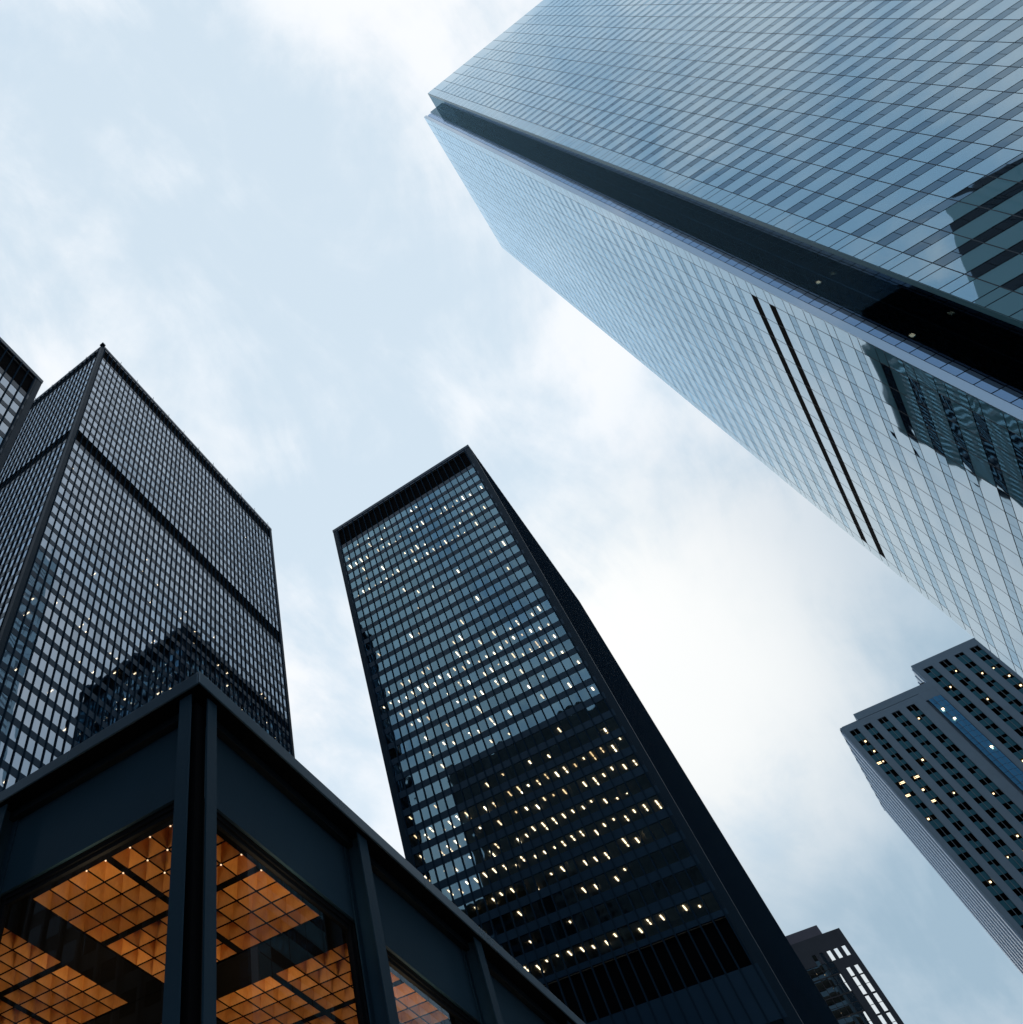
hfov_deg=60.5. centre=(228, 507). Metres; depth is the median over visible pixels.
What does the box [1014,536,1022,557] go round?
window
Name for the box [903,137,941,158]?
window
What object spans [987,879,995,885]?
window
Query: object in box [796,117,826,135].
window
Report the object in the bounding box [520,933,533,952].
window
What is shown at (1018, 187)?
window
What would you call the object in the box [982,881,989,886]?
window
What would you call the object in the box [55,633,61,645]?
window
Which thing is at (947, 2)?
window
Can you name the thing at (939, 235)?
window
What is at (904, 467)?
window
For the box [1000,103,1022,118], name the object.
window
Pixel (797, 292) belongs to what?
return window
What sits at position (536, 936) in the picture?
window
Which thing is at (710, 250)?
return window
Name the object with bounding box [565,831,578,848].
window
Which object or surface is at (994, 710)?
window
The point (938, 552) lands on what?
window
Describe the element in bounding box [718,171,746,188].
window
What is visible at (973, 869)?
window
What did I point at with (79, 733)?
window
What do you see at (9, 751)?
window
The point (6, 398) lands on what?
window
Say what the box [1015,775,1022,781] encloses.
bay window
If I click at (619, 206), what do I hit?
return window
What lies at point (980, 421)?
window
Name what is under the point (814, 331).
window
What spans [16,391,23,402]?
window
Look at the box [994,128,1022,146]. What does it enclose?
window
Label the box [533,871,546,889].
window
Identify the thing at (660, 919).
window
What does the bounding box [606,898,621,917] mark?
window
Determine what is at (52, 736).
window
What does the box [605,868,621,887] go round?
window
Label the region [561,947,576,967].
window
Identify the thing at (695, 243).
return window
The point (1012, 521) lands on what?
window
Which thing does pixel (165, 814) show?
window frame
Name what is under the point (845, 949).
window
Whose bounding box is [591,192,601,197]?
return window
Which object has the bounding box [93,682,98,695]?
window
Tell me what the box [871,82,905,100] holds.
window
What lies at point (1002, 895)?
window
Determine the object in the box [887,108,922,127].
window
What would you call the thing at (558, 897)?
window
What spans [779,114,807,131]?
window
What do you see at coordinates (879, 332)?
return window
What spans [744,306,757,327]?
window
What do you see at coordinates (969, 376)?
return window
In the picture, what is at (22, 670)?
window
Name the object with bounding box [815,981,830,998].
window
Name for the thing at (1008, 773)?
bay window
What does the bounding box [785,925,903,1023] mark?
concrete tower
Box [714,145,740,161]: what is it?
window
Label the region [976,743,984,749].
bay window
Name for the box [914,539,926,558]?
window
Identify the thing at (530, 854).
window
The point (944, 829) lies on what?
window
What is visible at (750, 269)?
return window
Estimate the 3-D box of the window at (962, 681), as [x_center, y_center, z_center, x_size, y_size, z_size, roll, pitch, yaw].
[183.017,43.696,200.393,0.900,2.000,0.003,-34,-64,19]
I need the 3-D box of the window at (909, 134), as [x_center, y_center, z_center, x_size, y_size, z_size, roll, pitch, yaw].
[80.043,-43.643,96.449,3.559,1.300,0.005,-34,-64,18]
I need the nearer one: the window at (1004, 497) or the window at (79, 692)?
the window at (1004, 497)
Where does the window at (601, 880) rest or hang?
in the office tower at (564, 841)
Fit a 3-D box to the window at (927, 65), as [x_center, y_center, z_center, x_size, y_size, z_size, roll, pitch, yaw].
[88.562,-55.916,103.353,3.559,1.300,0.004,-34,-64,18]
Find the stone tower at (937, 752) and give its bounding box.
[840,637,1022,974]
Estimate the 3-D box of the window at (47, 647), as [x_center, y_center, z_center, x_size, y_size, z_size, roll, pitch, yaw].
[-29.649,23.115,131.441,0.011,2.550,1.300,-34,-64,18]
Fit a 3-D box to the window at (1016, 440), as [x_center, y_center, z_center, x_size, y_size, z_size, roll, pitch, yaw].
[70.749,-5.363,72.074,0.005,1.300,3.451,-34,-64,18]
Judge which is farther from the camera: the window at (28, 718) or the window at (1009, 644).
the window at (28, 718)
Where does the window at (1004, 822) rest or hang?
in the stone tower at (937, 752)
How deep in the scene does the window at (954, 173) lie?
87.20 m
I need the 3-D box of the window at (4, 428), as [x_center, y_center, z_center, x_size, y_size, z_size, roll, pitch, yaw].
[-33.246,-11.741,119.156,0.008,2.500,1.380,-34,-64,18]
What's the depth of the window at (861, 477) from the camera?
111.70 m
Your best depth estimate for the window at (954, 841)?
180.11 m
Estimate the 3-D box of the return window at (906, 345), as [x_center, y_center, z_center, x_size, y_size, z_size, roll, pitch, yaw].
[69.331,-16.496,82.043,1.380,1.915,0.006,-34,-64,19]
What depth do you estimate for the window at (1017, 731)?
186.64 m
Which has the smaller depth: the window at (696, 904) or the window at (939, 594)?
the window at (696, 904)
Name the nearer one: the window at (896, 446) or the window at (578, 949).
the window at (896, 446)
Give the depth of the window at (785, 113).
117.23 m
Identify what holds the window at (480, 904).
in the office tower at (564, 841)
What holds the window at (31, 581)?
in the bank tower at (137, 566)
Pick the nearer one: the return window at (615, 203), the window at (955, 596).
the window at (955, 596)
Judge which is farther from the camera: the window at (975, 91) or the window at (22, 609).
the window at (22, 609)
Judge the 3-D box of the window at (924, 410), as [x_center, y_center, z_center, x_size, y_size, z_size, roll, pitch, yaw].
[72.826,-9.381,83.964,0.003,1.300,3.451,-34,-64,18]
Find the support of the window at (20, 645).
in the bank tower at (137, 566)
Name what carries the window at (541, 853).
in the office tower at (564, 841)
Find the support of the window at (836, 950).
in the concrete tower at (847, 986)
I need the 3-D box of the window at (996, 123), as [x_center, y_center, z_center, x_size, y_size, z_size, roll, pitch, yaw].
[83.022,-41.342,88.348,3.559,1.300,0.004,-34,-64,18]
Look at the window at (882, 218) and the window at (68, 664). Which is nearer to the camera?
the window at (882, 218)
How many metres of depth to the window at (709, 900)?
102.52 m
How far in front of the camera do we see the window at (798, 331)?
99.81 m
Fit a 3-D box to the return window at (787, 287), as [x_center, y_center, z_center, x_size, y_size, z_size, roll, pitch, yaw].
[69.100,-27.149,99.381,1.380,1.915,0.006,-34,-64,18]
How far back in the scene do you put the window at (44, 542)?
182.41 m
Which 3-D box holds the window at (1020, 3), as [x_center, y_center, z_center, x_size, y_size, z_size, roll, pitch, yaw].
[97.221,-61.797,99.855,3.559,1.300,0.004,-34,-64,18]
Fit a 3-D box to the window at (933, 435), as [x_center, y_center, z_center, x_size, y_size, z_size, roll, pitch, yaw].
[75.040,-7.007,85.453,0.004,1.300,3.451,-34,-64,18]
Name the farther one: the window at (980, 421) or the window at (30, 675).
the window at (30, 675)
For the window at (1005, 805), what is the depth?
178.97 m
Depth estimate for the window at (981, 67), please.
96.41 m
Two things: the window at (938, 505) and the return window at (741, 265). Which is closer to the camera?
the window at (938, 505)
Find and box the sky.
[0,0,1022,1023]
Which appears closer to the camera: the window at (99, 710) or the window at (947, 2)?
the window at (947, 2)
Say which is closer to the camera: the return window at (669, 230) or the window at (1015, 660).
the window at (1015, 660)
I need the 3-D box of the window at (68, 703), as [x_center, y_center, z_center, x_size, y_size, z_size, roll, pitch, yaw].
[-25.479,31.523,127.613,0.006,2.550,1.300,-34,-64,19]
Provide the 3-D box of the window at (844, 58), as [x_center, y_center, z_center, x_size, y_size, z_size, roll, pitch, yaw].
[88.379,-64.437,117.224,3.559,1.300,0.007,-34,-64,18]
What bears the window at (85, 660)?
in the bank tower at (137, 566)
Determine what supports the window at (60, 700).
in the bank tower at (137, 566)
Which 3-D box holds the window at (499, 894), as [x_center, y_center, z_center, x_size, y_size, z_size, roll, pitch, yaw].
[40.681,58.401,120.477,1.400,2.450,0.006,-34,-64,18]
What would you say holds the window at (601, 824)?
in the office tower at (564, 841)
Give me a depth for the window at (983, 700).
194.84 m
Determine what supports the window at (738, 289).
in the glass tower at (782, 240)
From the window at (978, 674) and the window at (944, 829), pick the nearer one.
the window at (944, 829)
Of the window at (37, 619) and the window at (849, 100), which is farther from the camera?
the window at (37, 619)
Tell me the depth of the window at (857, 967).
185.83 m
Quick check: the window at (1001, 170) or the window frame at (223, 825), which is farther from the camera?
the window at (1001, 170)
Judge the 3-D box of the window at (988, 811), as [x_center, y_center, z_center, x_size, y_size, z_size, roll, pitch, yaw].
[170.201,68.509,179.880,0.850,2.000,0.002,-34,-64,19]
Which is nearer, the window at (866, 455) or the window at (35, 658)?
the window at (866, 455)
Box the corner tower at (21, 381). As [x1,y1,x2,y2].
[0,337,42,470]
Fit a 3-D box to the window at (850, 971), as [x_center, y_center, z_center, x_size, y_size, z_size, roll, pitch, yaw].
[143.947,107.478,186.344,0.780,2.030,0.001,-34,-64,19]
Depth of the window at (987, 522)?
86.46 m
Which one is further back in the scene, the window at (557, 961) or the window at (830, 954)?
the window at (830, 954)
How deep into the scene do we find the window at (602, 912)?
109.86 m
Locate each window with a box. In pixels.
[0,359,290,780]
[0,376,9,387]
[0,403,6,414]
[0,422,8,434]
[0,667,5,682]
[0,692,7,708]
[0,740,4,757]
[0,768,6,786]
[1,718,10,735]
[2,394,11,404]
[2,650,11,664]
[3,746,12,763]
[5,411,13,422]
[5,674,13,689]
[6,774,15,788]
[7,698,16,714]
[8,384,16,394]
[8,633,16,647]
[9,725,18,741]
[10,401,18,412]
[10,656,19,670]
[12,752,21,769]
[13,617,21,630]
[13,680,21,695]
[15,705,24,720]
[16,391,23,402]
[16,639,23,653]
[18,602,26,615]
[18,662,26,677]
[18,731,27,747]
[21,624,28,637]
[21,686,29,701]
[21,758,30,775]
[23,588,31,600]
[23,646,31,659]
[23,711,32,727]
[26,609,33,621]
[26,668,34,683]
[26,737,35,754]
[28,575,35,586]
[28,630,36,643]
[29,692,37,708]
[30,765,38,773]
[31,594,38,606]
[31,652,38,666]
[32,718,40,733]
[33,615,40,627]
[34,675,41,689]
[35,743,43,760]
[36,636,43,649]
[37,699,44,714]
[38,600,44,612]
[39,658,46,671]
[40,621,47,633]
[40,724,48,739]
[42,680,49,695]
[43,642,50,655]
[43,750,51,764]
[45,606,51,618]
[45,704,52,719]
[46,664,53,678]
[48,627,54,639]
[48,730,55,745]
[49,687,56,701]
[50,648,57,661]
[52,612,58,624]
[52,711,60,725]
[54,670,60,683]
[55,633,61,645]
[56,735,63,751]
[57,692,64,707]
[58,618,65,630]
[58,654,64,667]
[60,717,67,732]
[61,675,67,689]
[62,639,68,651]
[64,699,71,713]
[64,741,71,752]
[65,660,71,673]
[68,644,75,656]
[68,681,75,695]
[68,722,74,737]
[72,665,78,678]
[72,705,78,719]
[75,650,81,662]
[75,687,81,700]
[75,728,82,743]
[79,671,85,684]
[79,710,85,724]
[82,655,88,668]
[82,693,88,706]
[86,677,91,690]
[86,716,92,730]
[89,661,94,674]
[89,698,95,712]
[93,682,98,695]
[93,721,99,733]
[96,704,102,717]
[99,688,105,701]
[103,710,109,723]
[106,693,111,706]
[110,715,115,724]
[113,699,118,711]
[119,704,124,716]
[342,468,784,1023]
[428,113,1022,408]
[435,128,1022,589]
[441,0,1022,289]
[458,905,465,913]
[466,901,476,918]
[475,897,486,914]
[482,920,493,937]
[485,893,496,910]
[492,916,503,935]
[494,888,506,905]
[500,942,511,955]
[501,912,514,930]
[504,884,516,902]
[510,937,522,956]
[511,908,524,926]
[513,880,526,897]
[515,853,527,870]
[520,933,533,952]
[522,904,534,922]
[523,876,536,893]
[525,849,537,865]
[528,960,542,979]
[530,929,543,948]
[532,900,545,918]
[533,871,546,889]
[535,845,547,861]
[539,956,553,976]
[541,925,554,944]
[542,895,555,913]
[543,867,556,884]
[545,840,557,857]
[550,951,564,971]
[551,920,565,940]
[552,891,566,909]
[553,863,567,880]
[554,836,567,852]
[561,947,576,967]
[562,916,576,935]
[563,887,577,905]
[564,858,577,876]
[565,806,578,822]
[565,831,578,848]
[572,943,587,963]
[573,882,588,900]
[573,911,587,931]
[574,827,588,844]
[574,854,588,871]
[575,801,589,817]
[583,188,592,193]
[583,938,598,958]
[584,849,598,867]
[584,877,598,896]
[584,907,598,926]
[585,797,599,813]
[585,823,599,839]
[587,190,597,195]
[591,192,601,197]
[594,903,610,922]
[594,934,610,954]
[595,792,609,808]
[595,818,609,835]
[595,845,609,862]
[595,873,610,892]
[596,194,606,199]
[600,196,610,202]
[605,198,615,204]
[605,787,619,803]
[605,813,620,830]
[605,840,620,858]
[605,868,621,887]
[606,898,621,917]
[606,929,622,950]
[610,200,620,206]
[614,203,625,209]
[615,758,629,773]
[615,783,630,799]
[616,809,631,825]
[616,836,631,853]
[617,864,632,882]
[617,894,633,913]
[617,925,634,945]
[620,205,630,211]
[624,207,635,214]
[625,753,639,769]
[626,778,640,794]
[626,804,641,821]
[627,831,642,849]
[627,859,643,878]
[628,889,645,908]
[629,920,646,940]
[630,210,640,216]
[635,212,646,219]
[636,773,651,789]
[637,799,652,816]
[638,826,653,844]
[638,855,655,873]
[640,215,652,222]
[640,884,656,904]
[640,916,657,936]
[646,218,657,225]
[647,794,663,811]
[649,821,665,839]
[650,850,667,868]
[651,879,668,899]
[652,220,663,228]
[652,911,670,931]
[657,223,669,230]
[660,817,676,834]
[661,845,678,864]
[663,226,676,233]
[663,875,680,894]
[664,906,682,927]
[670,229,682,236]
[673,840,690,859]
[674,870,692,890]
[676,232,689,240]
[676,901,695,922]
[683,236,696,243]
[686,865,704,885]
[688,896,707,917]
[689,239,703,247]
[696,242,710,250]
[701,892,720,912]
[703,245,718,254]
[704,166,730,183]
[711,249,726,257]
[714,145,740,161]
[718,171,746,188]
[718,252,733,261]
[726,256,741,265]
[728,149,755,166]
[733,176,763,193]
[734,260,750,269]
[735,286,748,307]
[737,128,764,145]
[742,264,759,273]
[744,153,772,170]
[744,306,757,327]
[750,181,780,199]
[751,268,768,278]
[753,132,781,149]
[753,326,765,345]
[760,158,790,176]
[760,273,778,282]
[762,111,789,128]
[767,187,800,205]
[769,135,799,153]
[769,277,787,287]
[770,91,798,107]
[778,162,809,181]
[778,282,797,292]
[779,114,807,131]
[787,139,818,157]
[787,193,820,212]
[788,93,816,110]
[788,286,807,297]
[789,315,803,337]
[796,74,824,90]
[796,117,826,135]
[797,168,829,187]
[798,336,812,359]
[799,291,818,302]
[805,96,834,113]
[806,144,837,162]
[807,199,842,219]
[807,357,821,379]
[807,968,818,980]
[809,297,830,307]
[809,325,824,349]
[812,955,820,965]
[813,75,842,92]
[813,966,825,978]
[814,121,846,139]
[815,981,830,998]
[816,378,830,400]
[817,173,850,193]
[819,348,833,371]
[819,953,828,963]
[820,964,832,976]
[821,56,850,72]
[821,302,841,313]
[821,979,836,996]
[823,98,854,116]
[825,398,838,419]
[826,148,860,167]
[826,950,835,960]
[826,961,838,973]
[826,999,842,1018]
[828,370,842,392]
[828,976,843,994]
[829,37,857,53]
[829,206,866,227]
[831,307,854,319]
[832,77,862,95]
[832,337,847,362]
[833,417,846,438]
[833,997,848,1015]
[834,124,868,143]
[834,948,842,957]
[835,974,850,992]
[837,391,850,412]
[837,1018,846,1023]
[838,179,874,200]
[839,57,870,74]
[839,994,855,1013]
[841,360,855,384]
[841,436,854,456]
[841,945,850,955]
[843,101,875,120]
[843,313,866,325]
[845,1016,855,1023]
[846,411,859,433]
[846,967,854,975]
[846,992,863,1011]
[847,38,876,55]
[847,153,883,173]
[849,454,862,475]
[850,382,864,406]
[851,79,883,98]
[852,214,891,236]
[852,976,866,994]
[852,1014,863,1023]
[854,19,883,35]
[854,431,867,452]
[854,964,862,973]
[855,319,880,331]
[856,128,891,148]
[856,350,871,375]
[857,472,869,492]
[858,59,890,76]
[858,1011,872,1023]
[859,404,873,427]
[861,185,899,207]
[861,974,874,991]
[862,450,875,471]
[863,104,898,124]
[863,739,870,745]
[864,489,876,509]
[865,374,880,398]
[865,995,879,1013]
[866,38,896,56]
[868,325,892,338]
[868,425,881,447]
[870,158,907,179]
[870,469,883,490]
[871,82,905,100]
[873,19,903,36]
[873,992,887,1010]
[874,396,889,421]
[876,446,889,467]
[877,222,919,245]
[878,132,915,153]
[878,488,890,507]
[878,1015,886,1023]
[879,60,912,78]
[880,0,910,17]
[881,363,897,390]
[882,332,907,345]
[883,419,897,442]
[884,465,897,486]
[885,505,897,524]
[886,39,919,57]
[886,192,926,214]
[886,1012,896,1023]
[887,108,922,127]
[890,769,898,776]
[891,388,906,414]
[891,440,906,464]
[892,484,905,506]
[892,522,904,541]
[893,19,925,37]
[893,84,928,104]
[894,164,934,185]
[895,782,903,789]
[896,338,922,352]
[899,411,915,437]
[899,503,912,523]
[899,539,911,558]
[900,0,931,18]
[900,461,913,483]
[901,62,935,81]
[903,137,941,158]
[904,231,949,254]
[906,520,919,541]
[907,481,921,503]
[908,40,942,59]
[908,434,923,459]
[909,378,926,406]
[910,111,948,132]
[910,345,937,359]
[913,199,956,223]
[914,20,947,38]
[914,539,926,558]
[915,501,929,523]
[915,759,923,765]
[917,87,955,107]
[917,456,932,481]
[918,403,934,430]
[921,0,953,18]
[921,170,964,192]
[921,556,933,575]
[923,520,936,541]
[925,63,960,83]
[925,352,954,367]
[925,478,939,501]
[927,427,943,454]
[928,141,969,164]
[928,573,940,592]
[930,538,943,559]
[931,41,967,60]
[933,498,947,521]
[934,240,981,265]
[934,588,946,607]
[935,797,943,804]
[936,115,976,136]
[936,451,951,476]
[936,736,944,742]
[936,828,945,836]
[937,556,950,577]
[938,20,972,39]
[939,394,957,423]
[940,518,954,541]
[941,360,970,375]
[941,810,950,818]
[941,827,950,834]
[942,207,987,232]
[943,0,976,18]
[943,89,982,110]
[944,474,959,498]
[944,574,957,594]
[944,659,952,665]
[945,761,953,768]
[947,841,954,847]
[948,420,966,449]
[948,538,961,560]
[948,684,956,690]
[949,65,987,86]
[950,176,994,200]
[951,591,963,610]
[951,744,960,751]
[951,790,958,796]
[951,839,961,847]
[952,495,967,520]
[952,822,961,830]
[955,42,994,62]
[955,557,968,578]
[957,147,1001,170]
[957,368,988,383]
[957,445,974,473]
[957,607,969,626]
[957,804,965,809]
[958,854,966,860]
[959,728,967,733]
[960,517,974,540]
[960,679,968,685]
[962,20,999,40]
[962,575,975,596]
[962,786,970,791]
[962,802,971,810]
[963,119,1006,141]
[964,705,972,712]
[966,469,982,496]
[967,250,1016,277]
[967,537,982,561]
[968,0,1002,18]
[968,833,977,841]
[969,593,982,614]
[969,731,977,736]
[969,816,976,822]
[970,92,1012,114]
[970,867,978,873]
[972,411,991,442]
[973,814,983,822]
[974,216,1022,241]
[974,493,990,519]
[974,687,983,693]
[974,715,982,720]
[974,736,982,741]
[975,376,1006,392]
[975,557,989,580]
[975,610,988,630]
[975,847,982,853]
[975,865,983,871]
[976,67,1016,88]
[976,672,984,678]
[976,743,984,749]
[978,796,986,801]
[979,735,987,740]
[979,779,986,785]
[980,698,989,705]
[980,741,987,747]
[980,828,990,836]
[980,846,987,852]
[981,183,1022,208]
[981,438,999,468]
[981,749,989,755]
[982,515,997,540]
[982,577,995,598]
[982,627,994,646]
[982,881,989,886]
[983,43,1022,64]
[984,777,991,783]
[985,696,993,703]
[985,809,995,817]
[985,826,995,834]
[987,754,995,760]
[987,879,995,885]
[988,20,1022,41]
[988,153,1022,176]
[989,537,1004,561]
[989,595,1002,617]
[990,464,1007,493]
[990,723,998,728]
[990,791,998,796]
[991,708,1000,715]
[991,752,999,758]
[991,859,999,865]
[992,841,1000,847]
[993,385,1022,401]
[993,760,1001,766]
[994,0,1022,18]
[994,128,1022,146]
[994,895,1002,900]
[995,613,1008,634]
[995,789,1003,794]
[996,557,1011,582]
[996,736,1006,743]
[996,751,1004,757]
[997,691,1006,698]
[997,758,1005,763]
[997,822,1005,828]
[997,839,1005,845]
[998,489,1015,517]
[999,766,1007,771]
[999,893,1008,900]
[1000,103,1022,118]
[1001,630,1015,652]
[1002,803,1010,809]
[1002,820,1012,828]
[1003,577,1018,602]
[1003,763,1012,769]
[1004,873,1012,879]
[1005,81,1022,91]
[1005,771,1013,777]
[1006,513,1022,540]
[1007,909,1015,915]
[1008,648,1021,669]
[1008,747,1016,752]
[1009,431,1022,459]
[1009,769,1017,775]
[1010,597,1022,619]
[1011,777,1019,783]
[1013,699,1022,706]
[1013,745,1021,750]
[1013,889,1021,895]
[1013,908,1021,915]
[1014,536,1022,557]
[1014,729,1022,736]
[1014,768,1022,774]
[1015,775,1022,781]
[1015,815,1022,821]
[1017,458,1022,474]
[1017,616,1022,632]
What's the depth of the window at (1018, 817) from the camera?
176.19 m
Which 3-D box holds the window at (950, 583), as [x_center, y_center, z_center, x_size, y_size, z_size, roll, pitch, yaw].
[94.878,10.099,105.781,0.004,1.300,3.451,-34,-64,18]
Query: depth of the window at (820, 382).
104.26 m
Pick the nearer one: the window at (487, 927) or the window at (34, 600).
the window at (487, 927)
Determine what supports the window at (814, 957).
in the concrete tower at (847, 986)
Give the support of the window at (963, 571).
in the glass tower at (782, 240)
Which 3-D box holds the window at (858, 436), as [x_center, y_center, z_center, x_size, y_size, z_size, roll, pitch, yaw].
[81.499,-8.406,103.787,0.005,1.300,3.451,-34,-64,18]
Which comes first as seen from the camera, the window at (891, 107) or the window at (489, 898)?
the window at (891, 107)
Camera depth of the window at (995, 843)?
175.64 m
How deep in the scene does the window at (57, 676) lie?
129.57 m
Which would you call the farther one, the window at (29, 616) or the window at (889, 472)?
the window at (29, 616)
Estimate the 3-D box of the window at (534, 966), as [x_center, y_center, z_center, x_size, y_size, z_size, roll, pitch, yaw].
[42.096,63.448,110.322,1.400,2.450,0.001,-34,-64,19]
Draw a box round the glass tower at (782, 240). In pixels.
[424,0,1022,677]
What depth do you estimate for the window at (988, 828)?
177.92 m
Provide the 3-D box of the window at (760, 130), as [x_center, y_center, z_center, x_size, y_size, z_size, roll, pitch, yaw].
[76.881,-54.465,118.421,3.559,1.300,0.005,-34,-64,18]
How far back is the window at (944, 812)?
184.79 m
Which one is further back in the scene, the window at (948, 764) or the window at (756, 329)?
the window at (948, 764)
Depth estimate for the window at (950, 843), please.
180.64 m
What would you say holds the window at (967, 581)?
in the glass tower at (782, 240)
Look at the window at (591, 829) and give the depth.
118.51 m
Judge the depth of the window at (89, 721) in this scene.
129.66 m
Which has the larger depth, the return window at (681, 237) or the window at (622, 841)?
the return window at (681, 237)
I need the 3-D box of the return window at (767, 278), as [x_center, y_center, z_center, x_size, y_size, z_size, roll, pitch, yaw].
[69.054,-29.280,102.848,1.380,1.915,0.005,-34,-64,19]
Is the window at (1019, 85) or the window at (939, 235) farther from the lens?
the window at (1019, 85)
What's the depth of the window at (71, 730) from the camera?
125.03 m
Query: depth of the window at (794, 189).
103.43 m
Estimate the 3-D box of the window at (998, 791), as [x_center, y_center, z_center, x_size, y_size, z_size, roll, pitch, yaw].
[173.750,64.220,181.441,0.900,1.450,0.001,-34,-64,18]
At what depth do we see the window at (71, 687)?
130.90 m
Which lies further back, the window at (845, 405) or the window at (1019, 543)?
the window at (845, 405)
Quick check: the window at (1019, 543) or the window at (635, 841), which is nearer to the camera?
the window at (1019, 543)
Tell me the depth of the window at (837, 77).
114.90 m
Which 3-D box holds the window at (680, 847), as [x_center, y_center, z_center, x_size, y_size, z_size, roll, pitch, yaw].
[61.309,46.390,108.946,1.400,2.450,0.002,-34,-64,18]
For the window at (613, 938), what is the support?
in the office tower at (564, 841)
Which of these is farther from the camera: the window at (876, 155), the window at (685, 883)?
the window at (685, 883)
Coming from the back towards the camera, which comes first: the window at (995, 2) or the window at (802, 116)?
the window at (802, 116)
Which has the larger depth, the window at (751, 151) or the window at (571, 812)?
the window at (571, 812)
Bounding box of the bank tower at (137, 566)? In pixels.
[0,342,294,791]
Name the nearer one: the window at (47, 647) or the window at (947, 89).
the window at (947, 89)
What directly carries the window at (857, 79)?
in the glass tower at (782, 240)
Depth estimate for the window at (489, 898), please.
121.02 m
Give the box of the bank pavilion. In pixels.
[0,671,584,1023]
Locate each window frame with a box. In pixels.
[0,803,173,943]
[200,802,369,1023]
[386,949,477,1023]
[806,962,894,1023]
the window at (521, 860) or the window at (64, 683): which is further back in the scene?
the window at (64, 683)
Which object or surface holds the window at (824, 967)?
in the concrete tower at (847, 986)
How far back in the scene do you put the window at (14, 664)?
122.85 m
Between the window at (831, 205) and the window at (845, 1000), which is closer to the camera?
the window at (831, 205)
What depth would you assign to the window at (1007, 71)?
92.94 m
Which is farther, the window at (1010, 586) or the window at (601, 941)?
the window at (601, 941)
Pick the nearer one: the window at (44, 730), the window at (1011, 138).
the window at (1011, 138)
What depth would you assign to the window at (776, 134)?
114.93 m
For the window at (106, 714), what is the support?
in the bank tower at (137, 566)
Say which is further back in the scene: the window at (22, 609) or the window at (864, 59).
the window at (22, 609)
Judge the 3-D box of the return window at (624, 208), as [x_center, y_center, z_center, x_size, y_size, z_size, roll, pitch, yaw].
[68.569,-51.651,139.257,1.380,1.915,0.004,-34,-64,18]
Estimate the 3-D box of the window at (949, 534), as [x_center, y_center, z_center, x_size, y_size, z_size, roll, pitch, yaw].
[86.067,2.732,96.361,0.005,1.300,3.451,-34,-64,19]
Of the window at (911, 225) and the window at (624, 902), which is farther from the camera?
the window at (624, 902)
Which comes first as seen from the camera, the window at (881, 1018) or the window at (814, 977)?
the window at (881, 1018)
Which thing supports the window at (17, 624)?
in the bank tower at (137, 566)
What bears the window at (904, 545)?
in the glass tower at (782, 240)
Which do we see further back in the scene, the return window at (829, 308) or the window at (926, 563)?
the window at (926, 563)
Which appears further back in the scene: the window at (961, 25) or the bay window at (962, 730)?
the bay window at (962, 730)
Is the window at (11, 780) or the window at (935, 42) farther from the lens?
the window at (11, 780)
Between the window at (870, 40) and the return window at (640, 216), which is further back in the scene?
the return window at (640, 216)
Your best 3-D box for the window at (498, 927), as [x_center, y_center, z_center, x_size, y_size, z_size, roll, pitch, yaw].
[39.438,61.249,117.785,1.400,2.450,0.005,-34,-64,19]
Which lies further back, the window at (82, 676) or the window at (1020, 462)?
the window at (82, 676)
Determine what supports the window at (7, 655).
in the bank tower at (137, 566)
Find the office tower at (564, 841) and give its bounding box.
[332,445,838,1023]
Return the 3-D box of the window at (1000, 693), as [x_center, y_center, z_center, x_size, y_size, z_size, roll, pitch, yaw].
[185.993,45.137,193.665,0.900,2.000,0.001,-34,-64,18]
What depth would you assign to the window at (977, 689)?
197.33 m
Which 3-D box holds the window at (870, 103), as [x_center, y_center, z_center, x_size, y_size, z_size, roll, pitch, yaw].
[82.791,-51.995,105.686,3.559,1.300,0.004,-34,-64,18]
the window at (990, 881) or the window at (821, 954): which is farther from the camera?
the window at (821, 954)
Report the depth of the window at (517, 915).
116.74 m
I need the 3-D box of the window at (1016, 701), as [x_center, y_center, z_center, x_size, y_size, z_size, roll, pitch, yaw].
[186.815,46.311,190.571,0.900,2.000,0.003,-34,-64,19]
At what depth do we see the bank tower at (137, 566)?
177.64 m
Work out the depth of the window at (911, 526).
106.24 m
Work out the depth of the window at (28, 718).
118.32 m
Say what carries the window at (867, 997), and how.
in the concrete tower at (847, 986)
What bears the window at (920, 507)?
in the glass tower at (782, 240)
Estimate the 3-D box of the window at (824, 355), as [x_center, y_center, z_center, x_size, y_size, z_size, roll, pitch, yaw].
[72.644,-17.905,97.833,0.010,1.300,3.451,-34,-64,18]
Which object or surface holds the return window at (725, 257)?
in the glass tower at (782, 240)
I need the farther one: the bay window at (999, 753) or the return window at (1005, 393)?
the bay window at (999, 753)
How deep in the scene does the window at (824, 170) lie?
102.25 m
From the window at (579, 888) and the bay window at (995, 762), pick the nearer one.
the window at (579, 888)
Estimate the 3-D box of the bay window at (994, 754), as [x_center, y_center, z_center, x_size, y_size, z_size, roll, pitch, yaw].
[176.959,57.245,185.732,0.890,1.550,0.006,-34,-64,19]
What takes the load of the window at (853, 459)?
in the glass tower at (782, 240)
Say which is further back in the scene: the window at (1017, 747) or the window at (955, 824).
the window at (1017, 747)
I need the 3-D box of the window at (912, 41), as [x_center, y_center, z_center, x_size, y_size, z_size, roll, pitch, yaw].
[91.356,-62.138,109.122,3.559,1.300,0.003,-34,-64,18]
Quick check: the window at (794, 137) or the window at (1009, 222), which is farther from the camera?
the window at (794, 137)
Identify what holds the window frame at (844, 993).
in the concrete tower at (847, 986)

